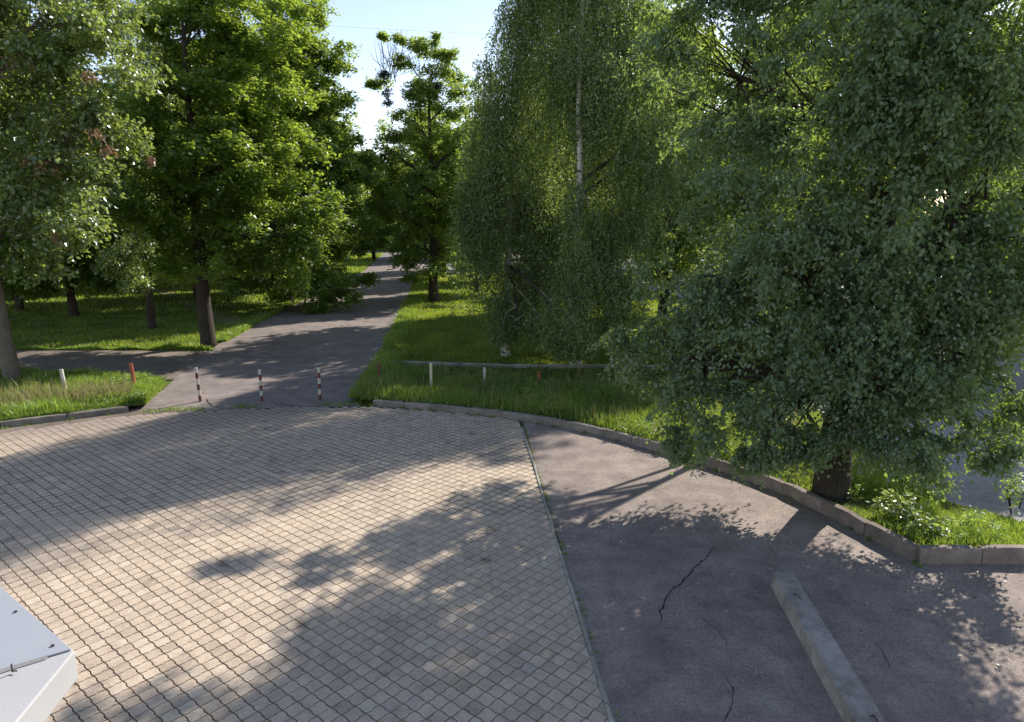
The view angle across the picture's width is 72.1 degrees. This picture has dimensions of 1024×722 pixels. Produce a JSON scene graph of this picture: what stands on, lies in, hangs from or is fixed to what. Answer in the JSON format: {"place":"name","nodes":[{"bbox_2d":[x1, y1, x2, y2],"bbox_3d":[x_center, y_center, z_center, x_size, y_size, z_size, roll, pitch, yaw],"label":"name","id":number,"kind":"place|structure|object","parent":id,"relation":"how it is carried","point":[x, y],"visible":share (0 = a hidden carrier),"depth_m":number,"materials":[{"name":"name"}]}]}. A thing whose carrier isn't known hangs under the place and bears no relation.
{"place":"outdoors","nodes":[
{"label":"outdoors","id":0,"kind":"place"},
{"bbox_2d":[0,587,77,721],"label":"entrance canopy","id":1,"kind":"object","parent":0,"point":[38,673],"visible":1,"depth_m":3.61,"materials":[{"name":"white metal"}]},
{"bbox_2d":[0,369,162,420],"bbox_3d":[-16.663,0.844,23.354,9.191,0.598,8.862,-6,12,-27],"label":"weedy grass","id":2,"kind":"structure","parent":0,"point":[10,410],"depth_m":21.79,"materials":[{"name":"green plant"}]},
{"bbox_2d":[59,369,66,388],"bbox_3d":[-14.612,0.786,22.987,0.104,1.057,0.077,-5,11,1],"label":"post","id":3,"kind":"object","parent":2,"relation":"on","point":[61,371],"visible":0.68,"depth_m":22.91,"materials":[{"name":"white metal"}]},
{"bbox_2d":[0,372,137,408],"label":"dry grass stems","id":4,"kind":"object","parent":2,"relation":"on","point":[26,392],"visible":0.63,"depth_m":22.03,"materials":[{"name":"green plant"}]},
{"bbox_2d":[0,373,158,403],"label":"leafy weeds","id":5,"kind":"object","parent":2,"relation":"on","point":[135,396],"visible":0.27,"depth_m":21.87,"materials":[{"name":"green plant"}]},
{"bbox_2d":[97,370,150,387],"bbox_3d":[-13.305,0.700,24.058,1.024,0.651,2.208,4,12,22],"label":"leafy weed","id":6,"kind":"object","parent":2,"relation":"on","point":[124,379],"visible":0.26,"depth_m":23.98,"materials":[{"name":"green plant"}]},
{"bbox_2d":[129,363,135,383],"bbox_3d":[-12.582,0.652,23.417,0.114,1.160,0.084,-5,11,1],"label":"post","id":7,"kind":"object","parent":2,"relation":"on","point":[131,368],"visible":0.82,"depth_m":23.34,"materials":[{"name":"red metal"}]},
{"bbox_2d":[0,350,208,379],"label":"side path","id":8,"kind":"structure","parent":0,"point":[173,364],"depth_m":29.57,"materials":[{"name":"grey asphalt"}]},
{"bbox_2d":[7,307,286,349],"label":"lawn grass","id":9,"kind":"structure","parent":0,"point":[71,338],"depth_m":39.70,"materials":[{"name":"green plant"}]},
{"bbox_2d":[153,289,243,326],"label":"footpath","id":10,"kind":"structure","parent":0,"point":[184,305],"depth_m":50.31,"materials":[{"name":"grey asphalt"}]},
{"bbox_2d":[128,249,537,411],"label":"alley path","id":11,"kind":"structure","parent":0,"point":[289,351],"depth_m":30.23,"materials":[{"name":"grey asphalt"}]},
{"bbox_2d":[194,366,201,401],"bbox_3d":[-10.050,0.775,22.545,0.088,1.242,0.088,-3,11,1],"label":"post","id":12,"kind":"object","parent":11,"relation":"on","point":[197,383],"visible":0.98,"depth_m":22.50,"materials":[{"name":"white metal"}]},
{"bbox_2d":[142,399,365,413],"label":"weeds","id":13,"kind":"object","parent":11,"relation":"on","point":[178,409],"visible":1,"depth_m":21.71,"materials":[{"name":"green plant"}]},
{"bbox_2d":[258,368,262,401],"bbox_3d":[-8.048,0.805,22.551,0.088,1.180,0.088,0,11,0],"label":"post","id":14,"kind":"object","parent":11,"relation":"on","point":[260,384],"visible":0.95,"depth_m":22.51,"materials":[{"name":"white metal"}]},
{"bbox_2d":[207,399,368,408],"bbox_3d":[-7.223,1.401,22.038,5.825,0.001,1.295,2,11,8],"label":"kerb","id":15,"kind":"object","parent":11,"relation":"on","point":[283,404],"visible":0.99,"depth_m":22.07,"materials":[{"name":"grey concrete"}]},
{"bbox_2d":[317,366,320,399],"bbox_3d":[-6.216,0.759,22.716,0.088,1.208,0.088,1,11,0],"label":"post","id":16,"kind":"object","parent":11,"relation":"on","point":[319,382],"visible":0.94,"depth_m":22.68,"materials":[{"name":"white metal"}]},
{"bbox_2d":[1,242,767,579],"bbox_3d":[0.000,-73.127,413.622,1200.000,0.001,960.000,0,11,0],"label":"ground","id":17,"kind":"structure","parent":0,"point":[231,306],"depth_m":45.41,"materials":[{"name":"green plant"}]},
{"bbox_2d":[5,17,35,300],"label":"park tree","id":18,"kind":"object","parent":17,"relation":"on","point":[6,298],"depth_m":53.79,"materials":[{"name":"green plant"}]},
{"bbox_2d":[0,28,68,302],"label":"park tree","id":19,"kind":"object","parent":17,"relation":"on","point":[16,287],"visible":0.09,"depth_m":37.47,"materials":[{"name":"green plant"}]},
{"bbox_2d":[13,3,96,311],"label":"park tree","id":20,"kind":"object","parent":17,"relation":"on","point":[17,306],"depth_m":46.87,"materials":[{"name":"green plant"}]},
{"bbox_2d":[0,406,128,427],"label":"kerb","id":21,"kind":"structure","parent":17,"relation":"on","point":[61,417],"depth_m":20.42,"materials":[{"name":"concrete"}]},
{"bbox_2d":[2,84,157,316],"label":"park tree","id":22,"kind":"object","parent":17,"relation":"on","point":[87,274],"visible":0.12,"depth_m":43.12,"materials":[{"name":"green plant"}]},
{"bbox_2d":[0,364,169,398],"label":"verge grass","id":23,"kind":"structure","parent":17,"relation":"on","point":[157,379],"depth_m":26.02,"materials":[{"name":"green plant"}]},
{"bbox_2d":[0,407,183,436],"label":"dusty verge","id":24,"kind":"structure","parent":17,"relation":"on","point":[133,411],"depth_m":20.51,"materials":[{"name":"grey concrete"}]},
{"bbox_2d":[0,0,185,381],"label":"broadleaf tree","id":25,"kind":"object","parent":17,"relation":"on","point":[46,55],"visible":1,"depth_m":23.24,"materials":[{"name":"green plant"}]},
{"bbox_2d":[16,341,216,350],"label":"verge grass","id":26,"kind":"structure","parent":17,"relation":"on","point":[178,347],"depth_m":32.07,"materials":[{"name":"green plant"}]},
{"bbox_2d":[61,0,204,328],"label":"broadleaf tree","id":27,"kind":"object","parent":17,"relation":"on","point":[125,250],"visible":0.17,"depth_m":35.58,"materials":[{"name":"green plant"}]},
{"bbox_2d":[91,61,183,286],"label":"park tree","id":28,"kind":"object","parent":17,"relation":"on","point":[100,67],"depth_m":61.29,"materials":[{"name":"green plant"}]},
{"bbox_2d":[3,270,357,308],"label":"lawn grass","id":29,"kind":"structure","parent":17,"relation":"on","point":[138,297],"depth_m":54.68,"materials":[{"name":"green plant"}]},
{"bbox_2d":[114,48,248,297],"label":"park tree","id":30,"kind":"object","parent":17,"relation":"on","point":[184,120],"visible":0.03,"depth_m":52.58,"materials":[{"name":"green plant"}]},
{"bbox_2d":[187,41,239,280],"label":"park tree","id":31,"kind":"object","parent":17,"relation":"on","point":[239,104],"depth_m":69.66,"materials":[{"name":"green plant"}]},
{"bbox_2d":[99,0,356,347],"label":"maple","id":32,"kind":"object","parent":17,"relation":"on","point":[233,43],"visible":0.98,"depth_m":31.19,"materials":[{"name":"green plant"}]},
{"bbox_2d":[202,73,340,301],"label":"park tree","id":33,"kind":"object","parent":17,"relation":"on","point":[301,153],"visible":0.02,"depth_m":49.88,"materials":[{"name":"green plant"}]},
{"bbox_2d":[223,47,349,211],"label":"park tree","id":34,"kind":"object","parent":17,"relation":"on","point":[325,120],"visible":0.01,"depth_m":59.13,"materials":[{"name":"green plant"}]},
{"bbox_2d":[215,270,362,341],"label":"verge grass","id":35,"kind":"structure","parent":17,"relation":"on","point":[224,336],"depth_m":40.23,"materials":[{"name":"green plant"}]},
{"bbox_2d":[239,272,360,309],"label":"shrub","id":36,"kind":"object","parent":17,"relation":"on","point":[269,293],"visible":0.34,"depth_m":47.15,"materials":[{"name":"green plant"}]},
{"bbox_2d":[0,406,608,721],"bbox_3d":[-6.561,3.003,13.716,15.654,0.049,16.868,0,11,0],"label":"paved forecourt","id":37,"kind":"structure","parent":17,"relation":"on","point":[455,633],"depth_m":11.31,"materials":[{"name":"beige stone"}]},
{"bbox_2d":[218,0,395,314],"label":"maple","id":38,"kind":"object","parent":17,"relation":"on","point":[310,62],"visible":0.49,"depth_m":46.59,"materials":[{"name":"green plant"}]},
{"bbox_2d":[311,117,368,269],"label":"park tree","id":39,"kind":"object","parent":17,"relation":"on","point":[339,245],"visible":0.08,"depth_m":74.91,"materials":[{"name":"green plant"}]},
{"bbox_2d":[322,92,369,262],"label":"park tree","id":40,"kind":"object","parent":17,"relation":"on","point":[348,147],"depth_m":105.53,"materials":[{"name":"green plant"}]},
{"bbox_2d":[324,187,370,268],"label":"park tree","id":41,"kind":"object","parent":17,"relation":"on","point":[360,198],"visible":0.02,"depth_m":90.71,"materials":[{"name":"green plant"}]},
{"bbox_2d":[338,238,367,259],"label":"shrub","id":42,"kind":"object","parent":17,"relation":"on","point":[358,252],"visible":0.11,"depth_m":116.67,"materials":[{"name":"green plant"}]},
{"bbox_2d":[329,252,383,270],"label":"lawn grass","id":43,"kind":"structure","parent":17,"relation":"on","point":[362,263],"depth_m":107.81,"materials":[{"name":"green plant"}]},
{"bbox_2d":[353,157,407,259],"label":"park tree","id":44,"kind":"object","parent":17,"relation":"on","point":[383,239],"visible":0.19,"depth_m":117.21,"materials":[{"name":"green plant"}]},
{"bbox_2d":[342,295,426,402],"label":"verge grass","id":45,"kind":"structure","parent":17,"relation":"on","point":[402,321],"depth_m":32.81,"materials":[{"name":"green plant"}]},
{"bbox_2d":[383,105,434,255],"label":"park tree","id":46,"kind":"object","parent":17,"relation":"on","point":[409,157],"visible":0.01,"depth_m":121.12,"materials":[{"name":"green plant"}]},
{"bbox_2d":[356,29,480,301],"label":"maple","id":47,"kind":"object","parent":17,"relation":"on","point":[415,136],"visible":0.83,"depth_m":50.92,"materials":[{"name":"green plant"}]},
{"bbox_2d":[394,111,452,277],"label":"park tree","id":48,"kind":"object","parent":17,"relation":"on","point":[414,188],"visible":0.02,"depth_m":74.85,"materials":[{"name":"green plant"}]},
{"bbox_2d":[435,96,506,292],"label":"park tree","id":49,"kind":"object","parent":17,"relation":"on","point":[445,214],"visible":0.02,"depth_m":57.30,"materials":[{"name":"green plant"}]},
{"bbox_2d":[101,197,925,256],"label":"distant wood","id":50,"kind":"object","parent":17,"relation":"on","point":[416,247],"depth_m":162.31,"materials":[{"name":"green plant"}]},
{"bbox_2d":[435,0,605,364],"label":"weeping birch","id":51,"kind":"object","parent":17,"relation":"on","point":[478,222],"visible":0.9,"depth_m":28.30,"materials":[{"name":"green plant"}]},
{"bbox_2d":[452,68,636,308],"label":"park tree","id":52,"kind":"object","parent":17,"relation":"on","point":[460,152],"visible":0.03,"depth_m":42.16,"materials":[{"name":"green plant"}]},
{"bbox_2d":[405,274,693,312],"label":"lawn grass","id":53,"kind":"structure","parent":17,"relation":"on","point":[423,291],"depth_m":55.68,"materials":[{"name":"green plant"}]},
{"bbox_2d":[392,360,721,369],"bbox_3d":[2.078,0.271,27.901,15.447,0.357,0.516,1,11,5],"label":"lawn edging","id":54,"kind":"object","parent":17,"relation":"on","point":[529,365],"visible":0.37,"depth_m":27.78,"materials":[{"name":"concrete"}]},
{"bbox_2d":[521,427,614,721],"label":"edging strip","id":55,"kind":"object","parent":17,"relation":"on","point":[605,701],"visible":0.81,"depth_m":10.47,"materials":[{"name":"concrete"}]},
{"bbox_2d":[508,0,718,365],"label":"weeping birch","id":56,"kind":"object","parent":17,"relation":"on","point":[607,83],"visible":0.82,"depth_m":25.99,"materials":[{"name":"green plant"}]},
{"bbox_2d":[373,399,917,561],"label":"kerb","id":57,"kind":"structure","parent":17,"relation":"on","point":[900,545],"depth_m":15.36,"materials":[{"name":"concrete"}]},
{"bbox_2d":[605,109,725,342],"bbox_3d":[6.910,-5.969,32.463,6.319,10.900,4.117,-5,12,-26],"label":"young tree","id":58,"kind":"object","parent":17,"relation":"on","point":[690,257],"visible":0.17,"depth_m":32.15,"materials":[{"name":"green plant"}]},
{"bbox_2d":[585,0,760,315],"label":"park tree","id":59,"kind":"object","parent":17,"relation":"on","point":[685,251],"visible":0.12,"depth_m":40.28,"materials":[{"name":"green plant"}]},
{"bbox_2d":[342,361,1023,547],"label":"tall grass","id":60,"kind":"structure","parent":17,"relation":"on","point":[874,481],"depth_m":20.11,"materials":[{"name":"green plant"}]},
{"bbox_2d":[377,363,380,376],"bbox_3d":[-4.673,0.515,24.766,0.095,0.920,0.070,0,11,0],"label":"post","id":61,"kind":"object","parent":60,"relation":"on","point":[378,365],"visible":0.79,"depth_m":24.69,"materials":[{"name":"metal"}]},
{"bbox_2d":[429,363,432,386],"bbox_3d":[-2.745,0.597,23.881,0.095,1.092,0.070,0,11,0],"label":"post","id":62,"kind":"object","parent":60,"relation":"on","point":[430,368],"visible":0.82,"depth_m":23.82,"materials":[{"name":"white metal"}]},
{"bbox_2d":[483,367,485,380],"bbox_3d":[-0.971,0.594,24.781,0.095,0.760,0.070,0,11,0],"label":"post","id":63,"kind":"object","parent":60,"relation":"on","point":[484,373],"visible":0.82,"depth_m":24.72,"materials":[{"name":"white metal"}]},
{"bbox_2d":[357,361,820,457],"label":"leafy weeds","id":64,"kind":"object","parent":60,"relation":"on","point":[557,373],"visible":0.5,"depth_m":23.10,"materials":[{"name":"green plant"}]},
{"bbox_2d":[348,358,863,490],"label":"dry grass stems","id":65,"kind":"object","parent":60,"relation":"on","point":[547,388],"visible":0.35,"depth_m":22.91,"materials":[{"name":"green plant"}]},
{"bbox_2d":[631,2,831,399],"bbox_3d":[6.605,-4.868,21.024,6.709,13.017,4.012,-4,11,-18],"label":"branching tree","id":66,"kind":"object","parent":60,"relation":"on","point":[690,98],"visible":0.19,"depth_m":20.04,"materials":[{"name":"green plant"}]},
{"bbox_2d":[846,482,867,501],"bbox_3d":[6.812,2.635,14.116,0.655,0.561,0.728,9,14,39],"label":"shrub","id":67,"kind":"object","parent":60,"relation":"on","point":[855,494],"visible":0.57,"depth_m":14.03,"materials":[{"name":"green plant"}]},
{"bbox_2d":[866,488,951,540],"bbox_3d":[7.245,2.763,12.975,1.053,0.739,1.736,0,11,0],"label":"shrub","id":68,"kind":"object","parent":60,"relation":"on","point":[905,511],"visible":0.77,"depth_m":12.82,"materials":[{"name":"green plant"}]},
{"bbox_2d":[939,505,1011,543],"bbox_3d":[7.981,2.910,12.394,1.354,0.671,1.097,0,11,0],"label":"shrub","id":69,"kind":"object","parent":60,"relation":"on","point":[960,521],"visible":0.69,"depth_m":12.42,"materials":[{"name":"green plant"}]},
{"bbox_2d":[992,439,1023,513],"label":"shrub","id":70,"kind":"object","parent":60,"relation":"on","point":[1010,493],"visible":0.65,"depth_m":13.68,"materials":[{"name":"green plant"}]},
{"bbox_2d":[689,158,724,270],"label":"park tree","id":71,"kind":"object","parent":17,"relation":"on","point":[721,239],"visible":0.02,"depth_m":85.31,"materials":[{"name":"green plant"}]},
{"bbox_2d":[714,106,760,236],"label":"park tree","id":72,"kind":"object","parent":17,"relation":"on","point":[730,209],"visible":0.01,"depth_m":76.07,"materials":[{"name":"green plant"}]},
{"bbox_2d":[714,146,863,315],"bbox_3d":[13.041,-5.297,32.520,7.360,9.468,6.282,6,12,28],"label":"park tree","id":73,"kind":"object","parent":17,"relation":"on","point":[738,204],"visible":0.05,"depth_m":32.13,"materials":[{"name":"green plant"}]},
{"bbox_2d":[585,0,1023,509],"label":"drooping tree","id":74,"kind":"object","parent":17,"relation":"on","point":[959,76],"visible":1,"depth_m":12.53,"materials":[{"name":"green plant"}]},
{"bbox_2d":[730,2,950,267],"bbox_3d":[20.473,-14.253,41.943,15.153,23.651,12.697,5,12,24],"label":"park tree","id":75,"kind":"object","parent":17,"relation":"on","point":[828,87],"visible":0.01,"depth_m":39.56,"materials":[{"name":"green plant"}]},
{"bbox_2d":[915,81,1023,380],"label":"park tree","id":76,"kind":"object","parent":17,"relation":"on","point":[1003,186],"visible":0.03,"depth_m":23.42,"materials":[{"name":"green plant"}]},
{"bbox_2d":[917,544,1023,564],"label":"kerb","id":77,"kind":"structure","parent":17,"relation":"on","point":[1012,554],"depth_m":11.67,"materials":[{"name":"grey concrete"}]},
{"bbox_2d":[27,0,1022,203],"label":"sky","id":78,"kind":"structure","parent":0,"point":[465,18],"materials":[{"name":"white"}]},
{"bbox_2d":[381,310,756,364],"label":"lawn grass","id":79,"kind":"structure","parent":0,"point":[429,336],"depth_m":33.07,"materials":[{"name":"green plant"}]},
{"bbox_2d":[422,258,1023,521],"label":"side road","id":80,"kind":"structure","parent":0,"point":[980,494],"depth_m":15.75,"materials":[{"name":"grey asphalt"}]},
{"bbox_2d":[523,421,1023,721],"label":"forecourt asphalt","id":81,"kind":"structure","parent":0,"point":[649,491],"depth_m":10.50,"materials":[{"name":"grey asphalt"}]},
{"bbox_2d":[0,403,926,567],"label":"joint weeds","id":82,"kind":"object","parent":81,"relation":"on","point":[912,563],"visible":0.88,"depth_m":19.52,"materials":[{"name":"green plant"}]},
{"bbox_2d":[20,434,1023,721],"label":"fallen leaves","id":83,"kind":"object","parent":81,"relation":"on","point":[822,598],"visible":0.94,"depth_m":10.62,"materials":[{"name":"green plant"}]},
{"bbox_2d":[523,426,618,721],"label":"weeds","id":84,"kind":"object","parent":81,"relation":"on","point":[545,494],"visible":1,"depth_m":12.25,"materials":[{"name":"green plant"}]},
{"bbox_2d":[658,547,713,621],"bbox_3d":[2.761,3.464,11.204,0.187,0.001,2.920,6,13,31],"label":"crack","id":85,"kind":"object","parent":81,"relation":"on","point":[680,584],"visible":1,"depth_m":11.05,"materials":[{"name":"black asphalt"}]},
{"bbox_2d":[722,670,733,721],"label":"crack","id":86,"kind":"object","parent":81,"relation":"on","point":[732,698],"visible":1,"depth_m":8.31,"materials":[{"name":"black asphalt"}]},
{"bbox_2d":[771,573,885,721],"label":"concrete beam","id":87,"kind":"structure","parent":81,"relation":"on","point":[851,699],"depth_m":8.90,"materials":[{"name":"concrete"}]}
]}

